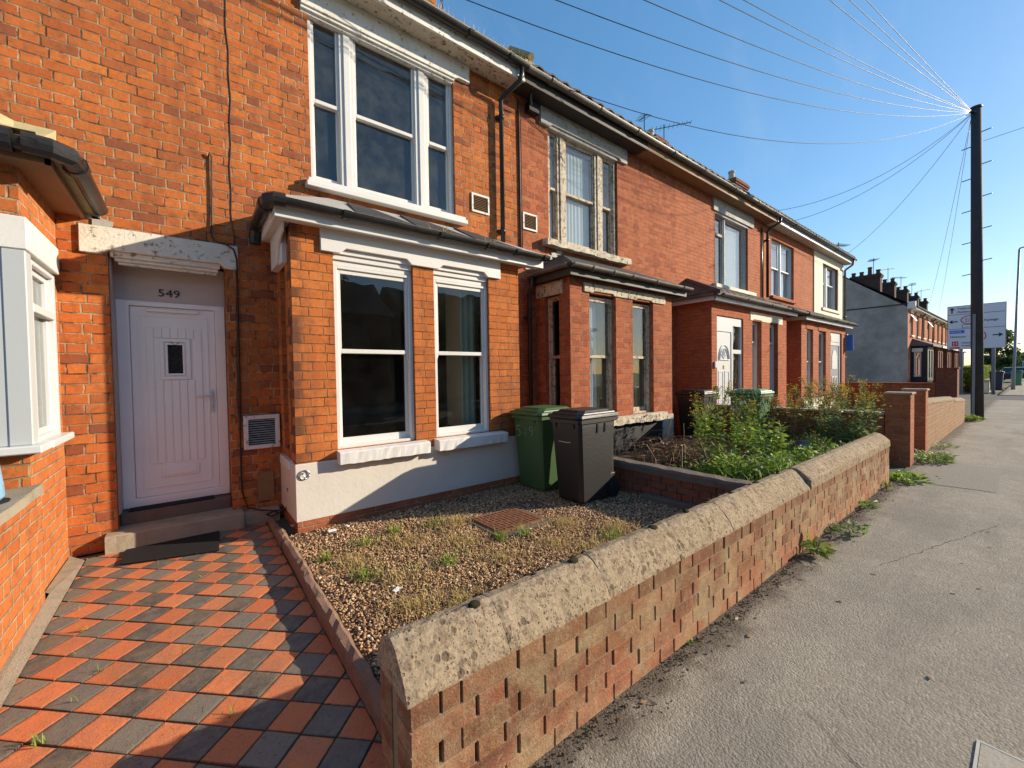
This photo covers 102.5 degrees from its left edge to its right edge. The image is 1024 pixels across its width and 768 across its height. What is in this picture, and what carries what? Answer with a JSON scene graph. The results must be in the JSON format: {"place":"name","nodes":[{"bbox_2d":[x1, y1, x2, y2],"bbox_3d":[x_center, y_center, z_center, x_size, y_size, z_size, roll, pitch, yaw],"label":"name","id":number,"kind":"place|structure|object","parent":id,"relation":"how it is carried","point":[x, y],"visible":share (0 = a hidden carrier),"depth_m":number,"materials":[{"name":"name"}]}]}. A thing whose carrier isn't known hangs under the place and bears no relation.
{"place":"outdoors","nodes":[
{"label":"outdoors","id":0,"kind":"place"},
{"bbox_2d":[24,542,319,746],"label":"path grass","id":1,"kind":"structure","parent":0,"point":[37,738],"depth_m":1.88,"materials":[{"name":"plant"}]},
{"bbox_2d":[0,522,382,767],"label":"tiled path","id":2,"kind":"structure","parent":0,"point":[243,619],"depth_m":2.15,"materials":[{"name":"red tile"}]},
{"bbox_2d":[120,531,218,564],"bbox_3d":[-3.050,1.497,3.707,0.690,0.012,0.569,-2,2,-38],"label":"rubber mat","id":3,"kind":"object","parent":2,"relation":"on","point":[199,544],"visible":1,"depth_m":3.71,"materials":[{"name":"black rubber"}]},
{"bbox_2d":[288,483,682,683],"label":"gravel","id":4,"kind":"structure","parent":0,"point":[399,515],"depth_m":3.63,"materials":[{"name":"beige gravel"}]},
{"bbox_2d":[310,511,631,615],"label":"green grass","id":5,"kind":"structure","parent":4,"relation":"on","point":[500,535],"depth_m":3.66,"materials":[{"name":"green plant"}]},
{"bbox_2d":[316,509,640,638],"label":"dry grass","id":6,"kind":"structure","parent":4,"relation":"on","point":[358,560],"depth_m":3.41,"materials":[{"name":"beige plant"}]},
{"bbox_2d":[465,506,551,539],"bbox_3d":[-0.040,1.412,4.216,0.670,0.077,0.600,-2,2,-38],"label":"drain cover","id":7,"kind":"object","parent":4,"relation":"on","point":[508,518],"visible":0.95,"depth_m":4.15,"materials":[{"name":"metal"}]},
{"bbox_2d":[509,405,571,490],"bbox_3d":[0.449,0.838,5.521,0.796,1.076,0.646,-2,2,-38],"label":"wheelie bin","id":8,"kind":"object","parent":4,"relation":"on","point":[535,446],"visible":0.66,"depth_m":5.25,"materials":[{"name":"green plastic"}]},
{"bbox_2d":[547,407,618,502],"bbox_3d":[0.879,0.839,4.964,0.817,1.086,0.540,-2,2,-40],"label":"wheelie bin","id":9,"kind":"object","parent":4,"relation":"on","point":[583,440],"visible":1,"depth_m":4.76,"materials":[{"name":"grey plastic"}]},
{"bbox_2d":[45,369,1010,599],"bbox_3d":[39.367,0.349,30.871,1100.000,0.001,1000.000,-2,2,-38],"label":"ground","id":10,"kind":"structure","parent":0,"point":[1006,383],"depth_m":26.09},
{"bbox_2d":[49,399,991,622],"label":"yard","id":11,"kind":"structure","parent":10,"relation":"on","point":[283,523],"depth_m":6.11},
{"bbox_2d":[0,484,44,669],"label":"garden wall","id":12,"kind":"structure","parent":11,"relation":"on","point":[22,590],"depth_m":2.48,"materials":[{"name":"brick"}]},
{"bbox_2d":[0,384,10,503],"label":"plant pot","id":13,"kind":"object","parent":12,"relation":"on","point":[2,495],"visible":1,"depth_m":2.44,"materials":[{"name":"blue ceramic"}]},
{"bbox_2d":[0,556,84,707],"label":"path strip","id":14,"kind":"object","parent":11,"relation":"on","point":[25,646],"visible":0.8,"depth_m":2.56,"materials":[{"name":"concrete"}]},
{"bbox_2d":[0,0,113,595],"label":"terraced house","id":15,"kind":"structure","parent":11,"relation":"on","point":[45,176],"depth_m":3.08,"materials":[{"name":"orange brick"}]},
{"bbox_2d":[31,260,60,440],"bbox_3d":[-3.609,-0.237,3.118,0.104,1.300,0.695,-2,2,-38],"label":"window","id":16,"kind":"structure","parent":15,"relation":"in","point":[44,309],"depth_m":3.31,"materials":[{"name":"white plastic"}]},
{"bbox_2d":[47,0,550,556],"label":"terraced house","id":17,"kind":"structure","parent":11,"relation":"on","point":[291,252],"depth_m":4.38,"materials":[{"name":"orange brick"}]},
{"bbox_2d":[128,495,214,511],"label":"sill","id":18,"kind":"structure","parent":17,"relation":"on","point":[152,506],"depth_m":4.15,"materials":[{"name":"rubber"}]},
{"bbox_2d":[129,306,219,497],"bbox_3d":[-3.466,0.174,4.248,0.674,1.904,0.110,-2,2,-38],"label":"door","id":19,"kind":"structure","parent":17,"relation":"in","point":[173,356],"depth_m":4.24,"materials":[{"name":"white plastic"}]},
{"bbox_2d":[333,265,414,448],"bbox_3d":[-1.518,-0.284,4.538,0.860,1.900,0.110,-2,2,-38],"label":"window","id":20,"kind":"structure","parent":17,"relation":"in","point":[409,433],"depth_m":4.55,"materials":[{"name":"white paint"}]},
{"bbox_2d":[307,17,453,213],"bbox_3d":[-1.645,-3.387,5.417,1.925,1.975,0.128,-2,2,-38],"label":"window","id":21,"kind":"structure","parent":17,"relation":"in","point":[345,110],"depth_m":5.18,"materials":[{"name":"white paint"}]},
{"bbox_2d":[433,279,488,436],"bbox_3d":[-0.658,-0.314,5.212,0.784,1.900,0.110,-2,2,-38],"label":"window","id":22,"kind":"structure","parent":17,"relation":"in","point":[483,426],"depth_m":5.33,"materials":[{"name":"white paint"}]},
{"bbox_2d":[459,290,475,424],"bbox_3d":[-0.583,-0.331,5.465,0.240,1.800,0.046,-2,2,-38],"label":"curtain","id":23,"kind":"object","parent":17,"relation":"hanging from","point":[468,379],"visible":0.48,"depth_m":5.45,"materials":[{"name":"grey fabric"}]},
{"bbox_2d":[268,517,381,737],"bbox_3d":[-1.480,1.467,3.004,0.095,0.131,3.520,-2,2,-38],"label":"path edging","id":24,"kind":"object","parent":11,"relation":"on","point":[358,669],"visible":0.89,"depth_m":2.37,"materials":[{"name":"brown concrete"}]},
{"bbox_2d":[493,52,693,453],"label":"terraced house","id":25,"kind":"structure","parent":11,"relation":"on","point":[622,267],"depth_m":7.25,"materials":[{"name":"red brick"}]},
{"bbox_2d":[549,140,552,237],"bbox_3d":[0.658,-3.472,7.343,0.200,1.770,0.016,-2,2,-38],"label":"window frame","id":26,"kind":"object","parent":25,"relation":"hanging from","point":[550,193],"visible":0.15,"depth_m":7.37,"materials":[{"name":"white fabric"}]},
{"bbox_2d":[548,296,559,404],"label":"window","id":27,"kind":"structure","parent":25,"relation":"in","point":[551,330],"depth_m":6.79,"materials":[{"name":"beige paint"}]},
{"bbox_2d":[566,148,589,247],"bbox_3d":[1.205,-3.491,7.771,0.770,1.770,0.016,-2,2,-38],"label":"curtain","id":28,"kind":"object","parent":25,"relation":"hanging from","point":[577,213],"visible":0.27,"depth_m":7.80,"materials":[{"name":"white fabric"}]},
{"bbox_2d":[547,131,615,254],"bbox_3d":[1.313,-3.487,7.752,1.905,1.940,0.128,-2,2,-38],"label":"window","id":29,"kind":"structure","parent":25,"relation":"in","point":[559,195],"depth_m":7.91,"materials":[{"name":"beige paint"}]},
{"bbox_2d":[589,302,596,406],"bbox_3d":[1.281,-0.430,6.893,0.380,1.890,0.018,-2,2,-38],"label":"curtain","id":30,"kind":"object","parent":25,"relation":"hanging from","point":[592,324],"visible":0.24,"depth_m":6.96,"materials":[{"name":"white fabric"}]},
{"bbox_2d":[596,303,605,407],"bbox_3d":[1.526,-0.439,7.115,0.240,1.890,0.063,-2,2,-38],"label":"curtain","id":31,"kind":"object","parent":25,"relation":"hanging from","point":[600,347],"visible":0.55,"depth_m":7.11,"materials":[{"name":"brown fabric"}]},
{"bbox_2d":[589,296,612,409],"bbox_3d":[1.432,-0.437,6.907,0.671,2.000,0.110,-2,2,-38],"label":"window","id":32,"kind":"structure","parent":25,"relation":"in","point":[608,358],"depth_m":7.06,"materials":[{"name":"beige paint"}]},
{"bbox_2d":[633,309,642,406],"bbox_3d":[2.367,-0.468,7.776,0.300,1.890,0.066,-2,2,-38],"label":"curtain","id":33,"kind":"object","parent":25,"relation":"hanging from","point":[638,349],"visible":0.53,"depth_m":7.78,"materials":[{"name":"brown fabric"}]},
{"bbox_2d":[633,303,649,412],"bbox_3d":[2.317,-0.468,7.600,0.631,2.000,0.110,-2,2,-38],"label":"window","id":34,"kind":"structure","parent":25,"relation":"in","point":[646,358],"depth_m":7.75,"materials":[{"name":"beige paint"}]},
{"bbox_2d":[377,433,889,767],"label":"garden wall","id":35,"kind":"structure","parent":11,"relation":"on","point":[526,670],"depth_m":1.84,"materials":[{"name":"brick"}]},
{"bbox_2d":[613,456,752,509],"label":"garden wall","id":36,"kind":"structure","parent":11,"relation":"on","point":[679,488],"depth_m":4.72,"materials":[{"name":"brick"}]},
{"bbox_2d":[613,436,791,479],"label":"garden soil","id":37,"kind":"structure","parent":11,"relation":"on","point":[627,455],"depth_m":6.82,"materials":[{"name":"brown soil"}]},
{"bbox_2d":[674,389,718,438],"bbox_3d":[3.919,0.649,8.691,0.796,1.060,0.646,-2,2,-40],"label":"wheelie bin","id":38,"kind":"object","parent":37,"relation":"on","point":[684,402],"visible":0.66,"depth_m":8.52,"materials":[{"name":"black plastic"}]},
{"bbox_2d":[613,430,782,479],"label":"dead stems","id":39,"kind":"object","parent":37,"relation":"on","point":[674,456],"depth_m":5.92,"materials":[{"name":"brown plant"}]},
{"bbox_2d":[688,402,731,453],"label":"ragwort plant","id":40,"kind":"object","parent":37,"relation":"on","point":[707,424],"visible":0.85,"depth_m":6.54,"materials":[{"name":"green plant"}]},
{"bbox_2d":[689,384,734,445],"bbox_3d":[3.523,0.574,7.348,0.617,1.151,0.830,-2,2,-38],"label":"ragwort plant","id":41,"kind":"object","parent":37,"relation":"on","point":[695,405],"visible":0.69,"depth_m":7.25,"materials":[{"name":"green plant"}]},
{"bbox_2d":[710,445,761,480],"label":"ragwort plant","id":42,"kind":"object","parent":37,"relation":"on","point":[716,471],"visible":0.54,"depth_m":5.16,"materials":[{"name":"green plant"}]},
{"bbox_2d":[729,387,762,437],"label":"ragwort plant","id":43,"kind":"object","parent":37,"relation":"on","point":[741,416],"visible":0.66,"depth_m":7.24,"materials":[{"name":"green plant"}]},
{"bbox_2d":[727,388,774,440],"bbox_3d":[4.648,0.610,7.985,0.716,1.030,0.624,-2,2,-36],"label":"wheelie bin","id":44,"kind":"object","parent":37,"relation":"on","point":[752,393],"visible":0.45,"depth_m":7.79,"materials":[{"name":"green plastic"}]},
{"bbox_2d":[726,400,777,446],"bbox_3d":[3.945,0.719,6.860,0.691,0.872,0.791,-1,1,-21],"label":"ragwort plant","id":45,"kind":"object","parent":37,"relation":"on","point":[752,425],"visible":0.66,"depth_m":6.80,"materials":[{"name":"green plant"}]},
{"bbox_2d":[719,414,790,462],"bbox_3d":[3.607,0.813,6.067,1.069,0.733,0.999,-2,2,-38],"label":"ragwort plant","id":46,"kind":"object","parent":37,"relation":"on","point":[779,436],"visible":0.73,"depth_m":5.87,"materials":[{"name":"green plant"}]},
{"bbox_2d":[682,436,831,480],"bbox_3d":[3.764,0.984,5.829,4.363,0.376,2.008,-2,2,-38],"label":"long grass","id":47,"kind":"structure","parent":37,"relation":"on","point":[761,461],"depth_m":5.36,"materials":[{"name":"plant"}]},
{"bbox_2d":[672,431,853,480],"bbox_3d":[3.742,0.965,6.068,3.847,0.408,2.142,-2,2,-38],"label":"ground cover","id":48,"kind":"object","parent":37,"relation":"on","point":[776,461],"visible":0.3,"depth_m":5.22,"materials":[{"name":"green plant"}]},
{"bbox_2d":[761,393,818,443],"bbox_3d":[4.888,0.641,7.361,0.737,0.974,0.811,-1,1,-1],"label":"ragwort plant","id":49,"kind":"object","parent":37,"relation":"on","point":[777,402],"visible":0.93,"depth_m":7.53,"materials":[{"name":"green plant"}]},
{"bbox_2d":[764,444,824,469],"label":"ragwort plant","id":50,"kind":"object","parent":37,"relation":"on","point":[798,454],"visible":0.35,"depth_m":5.38,"materials":[{"name":"green plant"}]},
{"bbox_2d":[780,439,830,453],"bbox_3d":[4.686,1.020,6.560,0.709,0.280,0.720,-2,2,-38],"label":"refuse sack","id":51,"kind":"object","parent":37,"relation":"on","point":[803,441],"visible":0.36,"depth_m":6.46,"materials":[{"name":"plastic"}]},
{"bbox_2d":[786,381,847,444],"bbox_3d":[5.338,0.533,7.201,0.899,1.182,0.834,0,2,34],"label":"ragwort plant","id":52,"kind":"object","parent":37,"relation":"on","point":[840,395],"visible":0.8,"depth_m":7.15,"materials":[{"name":"green plant"}]},
{"bbox_2d":[812,394,891,447],"bbox_3d":[5.250,0.647,6.410,0.918,0.996,0.995,0,1,20],"label":"ragwort plant","id":53,"kind":"object","parent":37,"relation":"on","point":[857,431],"visible":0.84,"depth_m":6.37,"materials":[{"name":"green plant"}]},
{"bbox_2d":[635,113,808,435],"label":"terraced house","id":54,"kind":"structure","parent":11,"relation":"on","point":[734,337],"depth_m":10.19,"materials":[{"name":"red brick"}]},
{"bbox_2d":[717,331,731,403],"bbox_3d":[4.891,-0.048,9.479,0.700,2.300,0.086,-2,2,-38],"label":"door","id":55,"kind":"structure","parent":54,"relation":"in","point":[723,338],"depth_m":9.46,"materials":[{"name":"white plastic"}]},
{"bbox_2d":[715,216,745,289],"bbox_3d":[6.043,-3.601,11.478,2.000,1.880,0.128,-2,2,-38],"label":"window","id":56,"kind":"structure","parent":54,"relation":"in","point":[721,222],"depth_m":11.40,"materials":[{"name":"grey glass"}]},
{"bbox_2d":[725,226,738,287],"bbox_3d":[6.233,-3.615,11.738,1.160,1.670,0.016,-2,2,-38],"label":"curtain","id":57,"kind":"object","parent":54,"relation":"hanging from","point":[731,257],"visible":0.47,"depth_m":11.80,"materials":[{"name":"white fabric"}]},
{"bbox_2d":[752,322,756,388],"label":"window","id":58,"kind":"structure","parent":54,"relation":"in","point":[754,324],"depth_m":10.75,"materials":[{"name":"white plastic"}]},
{"bbox_2d":[770,325,773,398],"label":"window","id":59,"kind":"structure","parent":54,"relation":"in","point":[771,326],"depth_m":11.42,"materials":[{"name":"glass"}]},
{"bbox_2d":[728,170,856,381],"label":"terraced house","id":60,"kind":"structure","parent":11,"relation":"on","point":[827,255],"depth_m":16.84,"materials":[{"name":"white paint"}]},
{"bbox_2d":[823,265,834,309],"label":"window","id":61,"kind":"structure","parent":60,"relation":"in","point":[832,288],"depth_m":17.21,"materials":[{"name":"white plastic"}]},
{"bbox_2d":[715,404,884,445],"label":"garden wall","id":62,"kind":"structure","parent":11,"relation":"on","point":[798,431],"depth_m":7.56,"materials":[{"name":"brick"}]},
{"bbox_2d":[763,208,858,409],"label":"terraced house","id":63,"kind":"structure","parent":11,"relation":"on","point":[815,344],"depth_m":13.78,"materials":[{"name":"red brick"}]},
{"bbox_2d":[771,245,784,297],"bbox_3d":[8.887,-3.772,13.842,1.740,1.700,0.016,-2,2,-38],"label":"curtain","id":64,"kind":"object","parent":63,"relation":"hanging from","point":[773,271],"visible":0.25,"depth_m":13.78,"materials":[{"name":"white fabric"}]},
{"bbox_2d":[771,240,790,298],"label":"window","id":65,"kind":"structure","parent":63,"relation":"in","point":[777,269],"depth_m":13.73,"materials":[{"name":"white plastic"}]},
{"bbox_2d":[807,330,810,389],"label":"window","id":66,"kind":"structure","parent":63,"relation":"in","point":[808,331],"depth_m":13.05,"materials":[{"name":"white plastic"}]},
{"bbox_2d":[819,332,822,391],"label":"window","id":67,"kind":"structure","parent":63,"relation":"in","point":[820,333],"depth_m":13.85,"materials":[{"name":"glass"}]},
{"bbox_2d":[831,346,837,404],"bbox_3d":[11.439,-0.250,14.601,1.010,2.210,0.052,-2,2,-38],"label":"door","id":68,"kind":"structure","parent":63,"relation":"in","point":[834,349],"depth_m":14.58,"materials":[{"name":"grey paint"}]},
{"bbox_2d":[845,382,935,409],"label":"garden wall","id":69,"kind":"structure","parent":11,"relation":"on","point":[889,386],"depth_m":15.27,"materials":[{"name":"brick"}]},
{"bbox_2d":[883,391,915,467],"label":"gate pier","id":70,"kind":"structure","parent":11,"relation":"on","point":[899,424],"depth_m":6.51,"materials":[{"name":"brick"}]},
{"bbox_2d":[901,388,929,451],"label":"gate pier","id":71,"kind":"structure","parent":11,"relation":"on","point":[921,419],"depth_m":7.47,"materials":[{"name":"brick"}]},
{"bbox_2d":[928,396,964,449],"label":"garden wall","id":72,"kind":"structure","parent":11,"relation":"on","point":[946,415],"depth_m":8.96,"materials":[{"name":"beige brick"}]},
{"bbox_2d":[843,258,941,382],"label":"terraced house","id":73,"kind":"structure","parent":10,"relation":"on","point":[889,345],"depth_m":28.22,"materials":[{"name":"grey paint"}]},
{"bbox_2d":[875,268,946,382],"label":"terraced house","id":74,"kind":"structure","parent":10,"relation":"on","point":[888,288],"depth_m":31.31,"materials":[{"name":"red brick"}]},
{"bbox_2d":[892,277,957,367],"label":"terraced house","id":75,"kind":"structure","parent":10,"relation":"on","point":[903,295],"depth_m":34.45,"materials":[{"name":"red brick"}]},
{"bbox_2d":[909,283,964,367],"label":"terraced house","id":76,"kind":"structure","parent":10,"relation":"on","point":[954,353],"depth_m":37.35,"materials":[{"name":"red brick"}]},
{"bbox_2d":[917,289,969,372],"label":"terraced house","id":77,"kind":"structure","parent":10,"relation":"on","point":[924,303],"depth_m":40.65,"materials":[{"name":"red brick"}]},
{"bbox_2d":[958,365,990,391],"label":"hedge","id":78,"kind":"object","parent":10,"relation":"on","point":[967,379],"visible":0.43,"depth_m":27.30,"materials":[{"name":"green plant"}]},
{"bbox_2d":[947,301,1006,394],"bbox_3d":[27.023,-2.015,23.936,0.198,5.230,2.280,-2,2,-38],"label":"road sign","id":79,"kind":"object","parent":10,"relation":"on","point":[959,327],"visible":0.81,"depth_m":23.61,"materials":[{"name":"white metal"}]},
{"bbox_2d":[970,328,1022,370],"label":"broadleaf tree","id":80,"kind":"object","parent":10,"relation":"on","point":[1008,350],"visible":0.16,"depth_m":48.02,"materials":[{"name":"green plant"}]},
{"bbox_2d":[984,351,1023,370],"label":"hedge","id":81,"kind":"object","parent":10,"relation":"on","point":[1001,362],"visible":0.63,"depth_m":66.25,"materials":[{"name":"green plant"}]},
{"bbox_2d":[436,0,1023,365],"label":"sky","id":82,"kind":"structure","parent":0,"point":[976,47],"materials":[{"name":"blue"}]},
{"bbox_2d":[528,379,1023,767],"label":"pavement","id":83,"kind":"structure","parent":0,"point":[861,662],"depth_m":2.21,"materials":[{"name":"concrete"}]},
{"bbox_2d":[535,483,898,767],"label":"grit","id":84,"kind":"object","parent":83,"relation":"on","point":[624,706],"visible":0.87,"depth_m":2.35,"materials":[{"name":"gravel"}]},
{"bbox_2d":[618,478,1001,721],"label":"fallen leaves","id":85,"kind":"object","parent":83,"relation":"on","point":[653,702],"visible":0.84,"depth_m":2.31,"materials":[{"name":"plant"}]},
{"bbox_2d":[800,529,839,559],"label":"pavement weed","id":86,"kind":"object","parent":83,"relation":"on","point":[823,549],"visible":0.98,"depth_m":3.43,"materials":[{"name":"green plant"}]},
{"bbox_2d":[825,518,870,537],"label":"pavement weed","id":87,"kind":"object","parent":83,"relation":"on","point":[838,528],"visible":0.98,"depth_m":3.85,"materials":[{"name":"green plant"}]},
{"bbox_2d":[889,469,931,484],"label":"pavement weed","id":88,"kind":"object","parent":83,"relation":"on","point":[895,475],"visible":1,"depth_m":5.65,"materials":[{"name":"green plant"}]},
{"bbox_2d":[914,449,958,464],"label":"pavement weed","id":89,"kind":"object","parent":83,"relation":"on","point":[920,456],"visible":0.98,"depth_m":6.71,"materials":[{"name":"green plant"}]},
{"bbox_2d":[901,461,1001,492],"bbox_3d":[6.445,1.302,5.983,2.050,0.001,0.880,-2,2,-38],"label":"pavement patch","id":90,"kind":"object","parent":83,"relation":"on","point":[974,477],"visible":1,"depth_m":5.84,"materials":[{"name":"concrete"}]},
{"bbox_2d":[961,104,991,419],"bbox_3d":[13.640,-3.495,12.082,0.588,9.281,0.319,0,2,29],"label":"telegraph pole","id":91,"kind":"object","parent":83,"relation":"on","point":[977,321],"visible":0.94,"depth_m":12.01,"materials":[{"name":"wood"}]},
{"bbox_2d":[467,0,967,116],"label":"overhead wire","id":92,"kind":"object","parent":91,"relation":"attached to","point":[680,73],"visible":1,"depth_m":6.73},
{"bbox_2d":[556,0,971,112],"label":"overhead wire","id":93,"kind":"object","parent":91,"relation":"attached to","point":[735,63],"visible":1,"depth_m":6.96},
{"bbox_2d":[569,89,971,143],"bbox_3d":[7.000,-6.363,9.293,14.116,2.815,0.011,-1,1,-23],"label":"overhead wire","id":94,"kind":"object","parent":91,"relation":"attached to","point":[749,137],"visible":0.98,"depth_m":8.33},
{"bbox_2d":[644,0,967,111],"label":"overhead wire","id":95,"kind":"object","parent":91,"relation":"attached to","point":[783,56],"visible":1,"depth_m":7.34,"materials":[{"name":"metal"}]},
{"bbox_2d":[719,0,969,111],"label":"overhead wire","id":96,"kind":"object","parent":91,"relation":"attached to","point":[831,54],"visible":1,"depth_m":7.78,"materials":[{"name":"metal"}]},
{"bbox_2d":[743,0,970,111],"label":"overhead wire","id":97,"kind":"object","parent":91,"relation":"attached to","point":[842,52],"visible":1,"depth_m":7.84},
{"bbox_2d":[830,0,971,111],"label":"overhead wire","id":98,"kind":"object","parent":91,"relation":"attached to","point":[894,52],"visible":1,"depth_m":8.57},
{"bbox_2d":[850,0,969,109],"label":"overhead wire","id":99,"kind":"object","parent":91,"relation":"attached to","point":[905,51],"visible":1,"depth_m":8.75,"materials":[{"name":"metal"}]},
{"bbox_2d":[867,0,971,110],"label":"overhead wire","id":100,"kind":"object","parent":91,"relation":"attached to","point":[914,51],"visible":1,"depth_m":8.86,"materials":[{"name":"metal"}]},
{"bbox_2d":[988,371,1004,390],"bbox_3d":[30.991,-0.195,26.267,0.837,1.250,0.667,-2,2,-38],"label":"wheelie bin","id":101,"kind":"object","parent":83,"relation":"on","point":[999,375],"visible":0.82,"depth_m":26.00,"materials":[{"name":"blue plastic"}]},
{"bbox_2d":[973,739,1023,767],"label":"utility cover","id":102,"kind":"object","parent":83,"relation":"on","point":[989,756],"visible":1,"depth_m":1.62,"materials":[{"name":"concrete"}]},
{"bbox_2d":[1003,367,1023,380],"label":"parked car","id":103,"kind":"object","parent":83,"relation":"on","point":[1007,373],"visible":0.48,"depth_m":43.38,"materials":[{"name":"paint"}]},
{"bbox_2d":[1011,247,1023,389],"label":"street lamp","id":104,"kind":"object","parent":83,"relation":"on","point":[1013,371],"visible":0.88,"depth_m":27.09,"materials":[{"name":"grey metal"}]},
{"bbox_2d":[799,375,882,409],"bbox_3d":[8.007,0.403,10.146,1.429,1.257,1.270,-1,1,13],"label":"ragwort plant","id":105,"kind":"object","parent":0,"point":[852,388],"visible":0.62,"depth_m":9.89,"materials":[{"name":"green plant"}]},
{"bbox_2d":[854,385,884,410],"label":"ragwort plant","id":106,"kind":"object","parent":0,"point":[865,389],"visible":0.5,"depth_m":9.77,"materials":[{"name":"green plant"}]},
{"bbox_2d":[935,368,959,397],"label":"gate pier","id":107,"kind":"structure","parent":0,"point":[947,381],"depth_m":13.93,"materials":[{"name":"brick"}]},
{"bbox_2d":[959,395,1023,399],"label":"side road","id":108,"kind":"structure","parent":0,"point":[992,397],"depth_m":20.94,"materials":[{"name":"asphalt"}]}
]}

